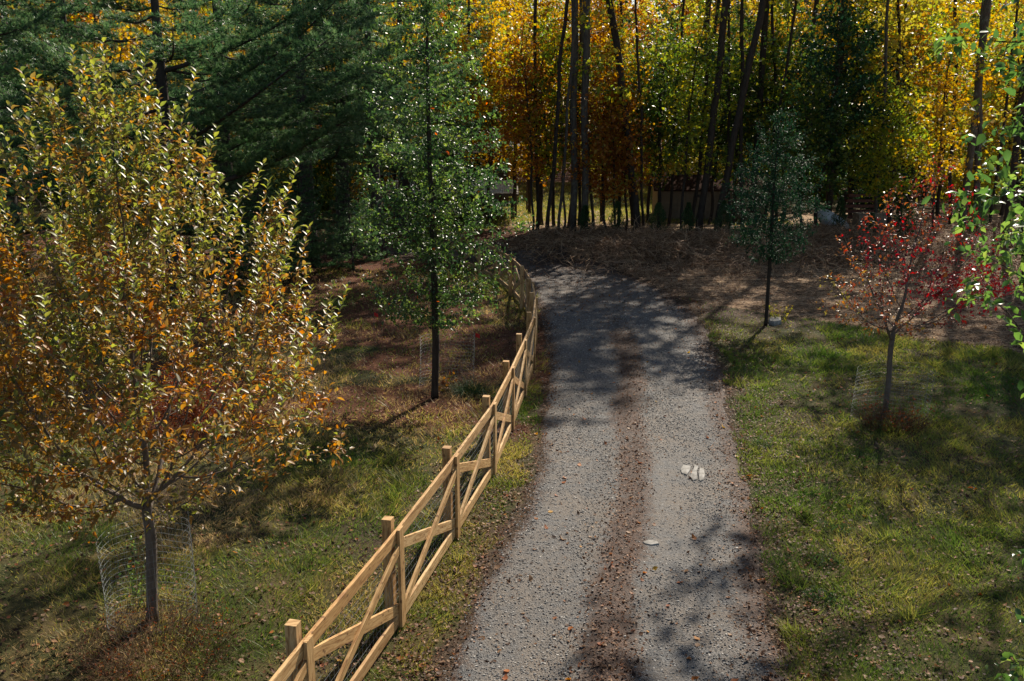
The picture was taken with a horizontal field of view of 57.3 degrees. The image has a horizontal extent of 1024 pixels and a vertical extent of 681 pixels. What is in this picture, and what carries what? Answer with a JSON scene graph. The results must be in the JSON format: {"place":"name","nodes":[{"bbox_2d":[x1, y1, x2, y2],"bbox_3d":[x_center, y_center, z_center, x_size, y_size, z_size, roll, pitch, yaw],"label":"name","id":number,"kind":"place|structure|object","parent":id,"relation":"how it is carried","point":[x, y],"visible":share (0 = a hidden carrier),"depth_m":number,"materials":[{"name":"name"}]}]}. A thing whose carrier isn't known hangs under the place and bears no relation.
{"place":"outdoors","nodes":[
{"label":"outdoors","id":0,"kind":"place"},
{"bbox_2d":[0,123,1023,680],"bbox_3d":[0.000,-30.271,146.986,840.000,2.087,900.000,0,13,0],"label":"ground","id":1,"kind":"structure","parent":0,"point":[18,603],"depth_m":14.68,"materials":[{"name":"plant"}]},
{"bbox_2d":[0,0,125,237],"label":"pine tree","id":2,"kind":"object","parent":1,"relation":"on","point":[14,29],"visible":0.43,"depth_m":23.93,"materials":[{"name":"green plant"}]},
{"bbox_2d":[0,0,145,276],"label":"pine tree","id":3,"kind":"object","parent":1,"relation":"on","point":[46,73],"visible":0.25,"depth_m":31.39,"materials":[{"name":"green plant"}]},
{"bbox_2d":[0,0,152,261],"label":"pine tree","id":4,"kind":"object","parent":1,"relation":"on","point":[87,8],"visible":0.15,"depth_m":35.45,"materials":[{"name":"green plant"}]},
{"bbox_2d":[74,0,175,204],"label":"maple tree","id":5,"kind":"object","parent":1,"relation":"on","point":[119,56],"visible":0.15,"depth_m":50.13,"materials":[{"name":"yellow plant"}]},
{"bbox_2d":[75,0,195,191],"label":"maple tree","id":6,"kind":"object","parent":1,"relation":"on","point":[137,15],"visible":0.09,"depth_m":68.22,"materials":[{"name":"yellow plant"}]},
{"bbox_2d":[108,517,182,607],"bbox_3d":[-4.300,2.555,10.903,0.796,1.162,1.290,0,13,0],"label":"climbing weed","id":7,"kind":"object","parent":1,"relation":"on","point":[138,584],"visible":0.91,"depth_m":10.95,"materials":[{"name":"green plant"}]},
{"bbox_2d":[96,507,196,642],"bbox_3d":[-4.080,2.547,10.482,0.989,1.392,0.831,0,13,0],"label":"wire guard","id":8,"kind":"object","parent":1,"relation":"on","point":[129,613],"visible":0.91,"depth_m":10.44,"materials":[{"name":"metal"}]},
{"bbox_2d":[47,584,265,680],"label":"dry weeds","id":9,"kind":"object","parent":1,"relation":"on","point":[110,658],"visible":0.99,"depth_m":9.99,"materials":[{"name":"brown plant"}]},
{"bbox_2d":[0,28,356,623],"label":"fruit tree","id":10,"kind":"object","parent":1,"relation":"on","point":[33,370],"visible":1,"depth_m":9.30,"materials":[{"name":"yellow plant"}]},
{"bbox_2d":[96,364,284,440],"bbox_3d":[-5.859,1.092,17.127,3.420,1.457,1.988,0,13,0],"label":"russet shrub","id":11,"kind":"object","parent":1,"relation":"on","point":[195,412],"visible":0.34,"depth_m":16.99,"materials":[{"name":"brown plant"}]},
{"bbox_2d":[150,110,257,266],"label":"pine tree","id":12,"kind":"object","parent":1,"relation":"on","point":[189,232],"visible":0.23,"depth_m":34.27,"materials":[{"name":"green plant"}]},
{"bbox_2d":[110,0,327,258],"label":"pine tree","id":13,"kind":"object","parent":1,"relation":"on","point":[248,7],"visible":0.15,"depth_m":35.83,"materials":[{"name":"green plant"}]},
{"bbox_2d":[0,0,446,306],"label":"pine tree","id":14,"kind":"object","parent":1,"relation":"on","point":[273,76],"visible":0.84,"depth_m":26.00,"materials":[{"name":"green plant"}]},
{"bbox_2d":[170,0,318,235],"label":"pine tree","id":15,"kind":"object","parent":1,"relation":"on","point":[205,76],"visible":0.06,"depth_m":44.16,"materials":[{"name":"green plant"}]},
{"bbox_2d":[201,139,320,287],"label":"pine tree","id":16,"kind":"object","parent":1,"relation":"on","point":[254,199],"visible":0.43,"depth_m":30.63,"materials":[{"name":"green plant"}]},
{"bbox_2d":[212,0,402,266],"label":"pine tree","id":17,"kind":"object","parent":1,"relation":"on","point":[252,20],"visible":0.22,"depth_m":33.71,"materials":[{"name":"green plant"}]},
{"bbox_2d":[269,160,348,276],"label":"pine tree","id":18,"kind":"object","parent":1,"relation":"on","point":[330,240],"visible":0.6,"depth_m":32.76,"materials":[{"name":"green plant"}]},
{"bbox_2d":[272,148,363,219],"bbox_3d":[-10.950,-8.864,52.004,4.982,4.565,5.655,8,16,30],"label":"understory bush","id":19,"kind":"object","parent":1,"relation":"on","point":[324,177],"visible":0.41,"depth_m":51.63,"materials":[{"name":"green plant"}]},
{"bbox_2d":[231,0,435,255],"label":"pine tree","id":20,"kind":"object","parent":1,"relation":"on","point":[396,59],"visible":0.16,"depth_m":37.53,"materials":[{"name":"green plant"}]},
{"bbox_2d":[308,161,391,269],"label":"pine tree","id":21,"kind":"object","parent":1,"relation":"on","point":[348,240],"visible":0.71,"depth_m":34.66,"materials":[{"name":"green plant"}]},
{"bbox_2d":[278,0,456,259],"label":"pine tree","id":22,"kind":"object","parent":1,"relation":"on","point":[374,83],"visible":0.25,"depth_m":35.50,"materials":[{"name":"green plant"}]},
{"bbox_2d":[269,226,537,680],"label":"board fence","id":23,"kind":"object","parent":1,"relation":"on","point":[294,666],"visible":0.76,"depth_m":11.31,"materials":[{"name":"brown wood"}]},
{"bbox_2d":[311,0,503,234],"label":"pine tree","id":24,"kind":"object","parent":1,"relation":"on","point":[405,182],"visible":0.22,"depth_m":43.89,"materials":[{"name":"green plant"}]},
{"bbox_2d":[349,0,537,398],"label":"pear tree","id":25,"kind":"object","parent":1,"relation":"on","point":[427,209],"visible":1,"depth_m":17.93,"materials":[{"name":"green plant"}]},
{"bbox_2d":[411,128,475,225],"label":"maple tree","id":26,"kind":"object","parent":1,"relation":"on","point":[443,158],"visible":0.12,"depth_m":43.74,"materials":[{"name":"green plant"}]},
{"bbox_2d":[393,133,527,216],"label":"deck house","id":27,"kind":"structure","parent":1,"relation":"on","point":[502,193],"depth_m":52.25,"materials":[{"name":"brown"}]},
{"bbox_2d":[416,0,509,209],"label":"maple tree","id":28,"kind":"object","parent":1,"relation":"on","point":[475,42],"visible":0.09,"depth_m":52.50,"materials":[{"name":"orange plant"}]},
{"bbox_2d":[438,366,498,400],"bbox_3d":[-0.882,0.956,19.587,1.597,0.784,1.502,0,13,0],"label":"grass clump","id":29,"kind":"object","parent":1,"relation":"on","point":[460,390],"visible":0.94,"depth_m":19.53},
{"bbox_2d":[411,0,544,217],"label":"tree","id":30,"kind":"object","parent":1,"relation":"on","point":[468,33],"visible":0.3,"depth_m":49.18,"materials":[{"name":"green plant"}]},
{"bbox_2d":[435,0,532,219],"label":"maple tree","id":31,"kind":"object","parent":1,"relation":"on","point":[482,22],"visible":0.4,"depth_m":48.06,"materials":[{"name":"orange plant"}]},
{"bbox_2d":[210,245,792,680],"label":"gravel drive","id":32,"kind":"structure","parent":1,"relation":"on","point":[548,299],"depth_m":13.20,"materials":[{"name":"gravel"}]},
{"bbox_2d":[443,308,795,680],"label":"gravel stones","id":33,"kind":"object","parent":32,"relation":"on","point":[589,477],"visible":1,"depth_m":14.04,"materials":[{"name":"gravel"}]},
{"bbox_2d":[0,235,1023,680],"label":"fallen leaves","id":34,"kind":"object","parent":1,"relation":"on","point":[604,643],"visible":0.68,"depth_m":13.06,"materials":[{"name":"brown plant"}]},
{"bbox_2d":[472,0,565,219],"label":"maple tree","id":35,"kind":"object","parent":1,"relation":"on","point":[489,109],"visible":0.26,"depth_m":46.89,"materials":[{"name":"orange plant"}]},
{"bbox_2d":[482,0,578,229],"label":"maple tree","id":36,"kind":"object","parent":1,"relation":"on","point":[535,157],"visible":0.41,"depth_m":43.84,"materials":[{"name":"brown plant"}]},
{"bbox_2d":[487,5,591,225],"bbox_3d":[1.357,-10.575,44.885,5.092,10.306,5.508,-10,17,-37],"label":"maple tree","id":37,"kind":"object","parent":1,"relation":"on","point":[549,155],"visible":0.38,"depth_m":43.87,"materials":[{"name":"orange plant"}]},
{"bbox_2d":[489,7,590,232],"bbox_3d":[1.068,-9.764,42.148,4.724,10.024,3.588,4,14,18],"label":"maple tree","id":38,"kind":"object","parent":1,"relation":"on","point":[518,134],"visible":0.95,"depth_m":42.01,"materials":[{"name":"orange plant"}]},
{"bbox_2d":[495,0,594,224],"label":"maple tree","id":39,"kind":"object","parent":1,"relation":"on","point":[541,184],"visible":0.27,"depth_m":44.18,"materials":[{"name":"orange plant"}]},
{"bbox_2d":[505,0,604,229],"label":"maple tree","id":40,"kind":"object","parent":1,"relation":"on","point":[558,89],"visible":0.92,"depth_m":41.30,"materials":[{"name":"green plant"}]},
{"bbox_2d":[512,0,604,228],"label":"maple tree","id":41,"kind":"object","parent":1,"relation":"on","point":[574,22],"visible":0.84,"depth_m":41.48,"materials":[{"name":"brown plant"}]},
{"bbox_2d":[519,1,620,227],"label":"maple tree","id":42,"kind":"object","parent":1,"relation":"on","point":[564,64],"visible":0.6,"depth_m":42.69,"materials":[{"name":"orange plant"}]},
{"bbox_2d":[525,0,639,123],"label":"maple tree","id":43,"kind":"object","parent":1,"relation":"on","point":[591,23],"visible":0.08,"depth_m":78.59,"materials":[{"name":"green plant"}]},
{"bbox_2d":[545,0,623,231],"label":"maple tree","id":44,"kind":"object","parent":1,"relation":"on","point":[574,159],"visible":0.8,"depth_m":41.80,"materials":[{"name":"brown plant"}]},
{"bbox_2d":[566,0,632,229],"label":"maple tree","id":45,"kind":"object","parent":1,"relation":"on","point":[587,47],"visible":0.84,"depth_m":41.45,"materials":[{"name":"brown plant"}]},
{"bbox_2d":[533,0,672,229],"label":"maple tree","id":46,"kind":"object","parent":1,"relation":"on","point":[630,169],"visible":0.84,"depth_m":41.49,"materials":[{"name":"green plant"}]},
{"bbox_2d":[548,0,664,226],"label":"maple tree","id":47,"kind":"object","parent":1,"relation":"on","point":[590,195],"visible":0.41,"depth_m":42.74,"materials":[{"name":"brown plant"}]},
{"bbox_2d":[560,75,661,227],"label":"maple tree","id":48,"kind":"object","parent":1,"relation":"on","point":[618,188],"visible":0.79,"depth_m":41.90,"materials":[{"name":"orange plant"}]},
{"bbox_2d":[572,33,668,228],"bbox_3d":[4.726,-9.213,42.078,4.199,8.910,3.190,10,16,35],"label":"maple tree","id":49,"kind":"object","parent":1,"relation":"on","point":[595,84],"visible":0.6,"depth_m":41.88,"materials":[{"name":"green plant"}]},
{"bbox_2d":[578,13,664,226],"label":"maple tree","id":50,"kind":"object","parent":1,"relation":"on","point":[629,19],"visible":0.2,"depth_m":43.68,"materials":[{"name":"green plant"}]},
{"bbox_2d":[577,0,668,106],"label":"maple tree","id":51,"kind":"object","parent":1,"relation":"on","point":[629,26],"visible":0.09,"depth_m":78.50,"materials":[{"name":"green plant"}]},
{"bbox_2d":[586,0,683,229],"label":"maple tree","id":52,"kind":"object","parent":1,"relation":"on","point":[626,56],"visible":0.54,"depth_m":42.06,"materials":[{"name":"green plant"}]},
{"bbox_2d":[591,0,706,225],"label":"maple tree","id":53,"kind":"object","parent":1,"relation":"on","point":[638,99],"visible":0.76,"depth_m":41.56,"materials":[{"name":"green plant"}]},
{"bbox_2d":[622,0,724,226],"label":"maple tree","id":54,"kind":"object","parent":1,"relation":"on","point":[658,105],"visible":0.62,"depth_m":43.45,"materials":[{"name":"green plant"}]},
{"bbox_2d":[630,20,717,221],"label":"maple tree","id":55,"kind":"object","parent":1,"relation":"on","point":[653,169],"visible":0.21,"depth_m":46.02,"materials":[{"name":"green plant"}]},
{"bbox_2d":[629,4,721,174],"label":"maple tree","id":56,"kind":"object","parent":1,"relation":"on","point":[685,35],"visible":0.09,"depth_m":47.95,"materials":[{"name":"yellow plant"}]},
{"bbox_2d":[625,0,726,160],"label":"maple tree","id":57,"kind":"object","parent":1,"relation":"on","point":[672,8],"visible":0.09,"depth_m":70.08,"materials":[{"name":"yellow plant"}]},
{"bbox_2d":[639,0,723,225],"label":"maple tree","id":58,"kind":"object","parent":1,"relation":"on","point":[672,175],"visible":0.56,"depth_m":44.85,"materials":[{"name":"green plant"}]},
{"bbox_2d":[635,0,743,230],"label":"maple tree","id":59,"kind":"object","parent":1,"relation":"on","point":[700,37],"visible":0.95,"depth_m":41.72,"materials":[{"name":"green plant"}]},
{"bbox_2d":[670,0,745,230],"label":"maple tree","id":60,"kind":"object","parent":1,"relation":"on","point":[721,42],"visible":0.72,"depth_m":41.59,"materials":[{"name":"brown plant"}]},
{"bbox_2d":[648,174,769,219],"bbox_3d":[10.460,-7.719,49.993,6.100,2.220,3.600,1,13,3],"label":"fence","id":61,"kind":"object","parent":1,"relation":"on","point":[689,190],"depth_m":48.61,"materials":[{"name":"brown"}]},
{"bbox_2d":[664,0,774,227],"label":"maple tree","id":62,"kind":"object","parent":1,"relation":"on","point":[700,157],"visible":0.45,"depth_m":44.11,"materials":[{"name":"brown plant"}]},
{"bbox_2d":[676,31,768,223],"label":"maple tree","id":63,"kind":"object","parent":1,"relation":"on","point":[714,171],"visible":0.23,"depth_m":44.90,"materials":[{"name":"green plant"}]},
{"bbox_2d":[693,0,787,228],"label":"maple tree","id":64,"kind":"object","parent":1,"relation":"on","point":[730,112],"visible":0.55,"depth_m":43.48,"materials":[{"name":"brown plant"}]},
{"bbox_2d":[683,0,803,167],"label":"maple tree","id":65,"kind":"object","parent":1,"relation":"on","point":[737,20],"visible":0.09,"depth_m":53.96,"materials":[{"name":"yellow plant"}]},
{"bbox_2d":[467,220,1023,350],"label":"dry straw","id":66,"kind":"object","parent":1,"relation":"on","point":[790,294],"visible":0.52,"depth_m":33.54,"materials":[{"name":"plant"}]},
{"bbox_2d":[692,0,800,223],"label":"maple tree","id":67,"kind":"object","parent":1,"relation":"on","point":[742,50],"visible":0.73,"depth_m":42.05,"materials":[{"name":"brown plant"}]},
{"bbox_2d":[698,3,797,222],"bbox_3d":[11.314,-10.871,45.411,4.986,10.609,5.232,-3,14,-12],"label":"maple tree","id":68,"kind":"object","parent":1,"relation":"on","point":[749,22],"visible":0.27,"depth_m":44.54,"materials":[{"name":"green plant"}]},
{"bbox_2d":[492,213,1020,277],"bbox_3d":[12.714,-3.852,38.265,28.479,2.824,10.884,0,13,0],"label":"brush pile","id":69,"kind":"object","parent":1,"relation":"on","point":[827,254],"visible":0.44,"depth_m":36.85,"materials":[{"name":"plant"}]},
{"bbox_2d":[730,0,782,225],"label":"maple tree","id":70,"kind":"object","parent":1,"relation":"on","point":[760,92],"visible":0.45,"depth_m":44.19,"materials":[{"name":"brown plant"}]},
{"bbox_2d":[695,0,824,230],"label":"maple tree","id":71,"kind":"object","parent":1,"relation":"on","point":[727,178],"visible":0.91,"depth_m":41.19,"materials":[{"name":"brown plant"}]},
{"bbox_2d":[719,10,816,217],"bbox_3d":[12.495,-10.958,46.482,5.092,10.306,5.508,-6,15,-25],"label":"maple tree","id":72,"kind":"object","parent":1,"relation":"on","point":[778,18],"visible":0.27,"depth_m":44.99,"materials":[{"name":"green plant"}]},
{"bbox_2d":[716,0,820,224],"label":"maple tree","id":73,"kind":"object","parent":1,"relation":"on","point":[789,48],"visible":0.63,"depth_m":42.53,"materials":[{"name":"brown plant"}]},
{"bbox_2d":[719,108,830,325],"bbox_3d":[6.998,-3.247,25.201,2.937,5.857,3.091,0,13,0],"label":"holly tree","id":74,"kind":"object","parent":1,"relation":"on","point":[774,205],"visible":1,"depth_m":24.94,"materials":[{"name":"green plant"}]},
{"bbox_2d":[733,0,853,220],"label":"maple tree","id":75,"kind":"object","parent":1,"relation":"on","point":[799,30],"visible":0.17,"depth_m":45.45,"materials":[{"name":"green plant"}]},
{"bbox_2d":[753,59,863,224],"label":"maple tree","id":76,"kind":"object","parent":1,"relation":"on","point":[807,143],"visible":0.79,"depth_m":41.41,"materials":[{"name":"green plant"}]},
{"bbox_2d":[775,0,904,227],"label":"maple tree","id":77,"kind":"object","parent":1,"relation":"on","point":[862,79],"visible":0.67,"depth_m":42.35,"materials":[{"name":"green plant"}]},
{"bbox_2d":[772,0,907,192],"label":"maple tree","id":78,"kind":"object","parent":1,"relation":"on","point":[859,71],"visible":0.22,"depth_m":46.41,"materials":[{"name":"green plant"}]},
{"bbox_2d":[813,0,876,210],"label":"maple tree","id":79,"kind":"object","parent":1,"relation":"on","point":[829,197],"visible":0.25,"depth_m":46.60,"materials":[{"name":"brown plant"}]},
{"bbox_2d":[809,71,902,208],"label":"maple tree","id":80,"kind":"object","parent":1,"relation":"on","point":[849,177],"visible":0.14,"depth_m":48.53,"materials":[{"name":"green plant"}]},
{"bbox_2d":[839,191,878,217],"bbox_3d":[17.520,-6.738,47.275,1.900,1.550,0.598,0,13,0],"label":"timber stack","id":81,"kind":"object","parent":1,"relation":"on","point":[871,205],"visible":0.48,"depth_m":47.09,"materials":[{"name":"brown wood"}]},
{"bbox_2d":[798,0,925,213],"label":"maple tree","id":82,"kind":"object","parent":1,"relation":"on","point":[824,17],"visible":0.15,"depth_m":46.86,"materials":[{"name":"green plant"}]},
{"bbox_2d":[816,0,938,212],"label":"maple tree","id":83,"kind":"object","parent":1,"relation":"on","point":[884,69],"visible":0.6,"depth_m":43.41,"materials":[{"name":"brown plant"}]},
{"bbox_2d":[836,142,919,211],"bbox_3d":[19.590,-8.718,50.520,4.545,4.165,5.160,11,17,39],"label":"understory bush","id":84,"kind":"object","parent":1,"relation":"on","point":[879,195],"visible":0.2,"depth_m":50.10,"materials":[{"name":"green plant"}]},
{"bbox_2d":[836,68,948,232],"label":"maple tree","id":85,"kind":"object","parent":1,"relation":"on","point":[880,157],"visible":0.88,"depth_m":41.95,"materials":[{"name":"green plant"}]},
{"bbox_2d":[842,391,947,436],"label":"dry weeds","id":86,"kind":"object","parent":1,"relation":"on","point":[903,415],"visible":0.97,"depth_m":17.30,"materials":[{"name":"brown plant"}]},
{"bbox_2d":[847,0,963,212],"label":"maple tree","id":87,"kind":"object","parent":1,"relation":"on","point":[934,29],"visible":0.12,"depth_m":49.26,"materials":[{"name":"yellow plant"}]},
{"bbox_2d":[862,7,963,215],"bbox_3d":[21.294,-12.118,50.249,5.346,10.822,5.784,5,14,21],"label":"maple tree","id":88,"kind":"object","parent":1,"relation":"on","point":[919,70],"visible":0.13,"depth_m":48.82,"materials":[{"name":"yellow plant"}]},
{"bbox_2d":[819,0,1010,223],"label":"maple tree","id":89,"kind":"object","parent":1,"relation":"on","point":[900,23],"visible":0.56,"depth_m":44.84,"materials":[{"name":"yellow plant"}]},
{"bbox_2d":[815,151,1023,411],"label":"red leaved tree","id":90,"kind":"object","parent":1,"relation":"on","point":[930,295],"visible":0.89,"depth_m":17.58,"materials":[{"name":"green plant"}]},
{"bbox_2d":[872,0,997,202],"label":"maple tree","id":91,"kind":"object","parent":1,"relation":"on","point":[945,23],"visible":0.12,"depth_m":59.36,"materials":[{"name":"yellow plant"}]},
{"bbox_2d":[894,5,986,230],"bbox_3d":[18.207,-8.931,38.942,4.462,9.467,3.389,-9,16,-32],"label":"maple tree","id":92,"kind":"object","parent":1,"relation":"on","point":[940,110],"visible":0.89,"depth_m":38.59,"materials":[{"name":"yellow plant"}]},
{"bbox_2d":[906,0,1005,215],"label":"maple tree","id":93,"kind":"object","parent":1,"relation":"on","point":[929,89],"visible":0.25,"depth_m":48.81,"materials":[{"name":"yellow plant"}]},
{"bbox_2d":[900,0,1016,189],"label":"maple tree","id":94,"kind":"object","parent":1,"relation":"on","point":[975,19],"visible":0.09,"depth_m":68.59,"materials":[{"name":"yellow plant"}]},
{"bbox_2d":[908,0,1023,224],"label":"maple tree","id":95,"kind":"object","parent":1,"relation":"on","point":[952,146],"visible":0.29,"depth_m":45.34,"materials":[{"name":"brown plant"}]},
{"bbox_2d":[925,0,1008,223],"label":"maple tree","id":96,"kind":"object","parent":1,"relation":"on","point":[977,82],"visible":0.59,"depth_m":40.00,"materials":[{"name":"brown plant"}]},
{"bbox_2d":[920,133,1021,210],"bbox_3d":[25.056,-9.381,51.369,5.504,5.043,6.248,6,14,22],"label":"understory bush","id":97,"kind":"object","parent":1,"relation":"on","point":[959,181],"visible":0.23,"depth_m":50.77,"materials":[{"name":"yellow plant"}]},
{"bbox_2d":[921,0,1023,680],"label":"pear tree","id":98,"kind":"object","parent":1,"relation":"on","point":[1006,179],"visible":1,"depth_m":6.52,"materials":[{"name":"green plant"}]},
{"bbox_2d":[944,0,1023,226],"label":"maple tree","id":99,"kind":"object","parent":1,"relation":"on","point":[1005,108],"visible":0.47,"depth_m":43.25,"materials":[{"name":"brown plant"}]},
{"bbox_2d":[946,14,1023,209],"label":"maple tree","id":100,"kind":"object","parent":1,"relation":"on","point":[985,87],"visible":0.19,"depth_m":50.71,"materials":[{"name":"yellow plant"}]},
{"bbox_2d":[958,2,1015,220],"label":"maple tree","id":101,"kind":"object","parent":1,"relation":"on","point":[984,79],"visible":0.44,"depth_m":41.82,"materials":[{"name":"yellow plant"}]},
{"bbox_2d":[959,2,1023,214],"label":"maple tree","id":102,"kind":"object","parent":1,"relation":"on","point":[1007,145],"visible":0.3,"depth_m":49.51,"materials":[{"name":"yellow plant"}]},
{"bbox_2d":[978,35,1023,239],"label":"maple tree","id":103,"kind":"object","parent":1,"relation":"on","point":[1016,141],"visible":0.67,"depth_m":36.98,"materials":[{"name":"brown plant"}]},
{"bbox_2d":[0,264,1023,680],"bbox_3d":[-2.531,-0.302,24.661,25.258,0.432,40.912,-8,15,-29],"label":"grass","id":104,"kind":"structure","parent":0,"point":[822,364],"depth_m":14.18,"materials":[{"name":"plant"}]},
{"bbox_2d":[396,181,789,234],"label":"grass","id":105,"kind":"structure","parent":0,"point":[596,210],"depth_m":54.63,"materials":[{"name":"plant"}]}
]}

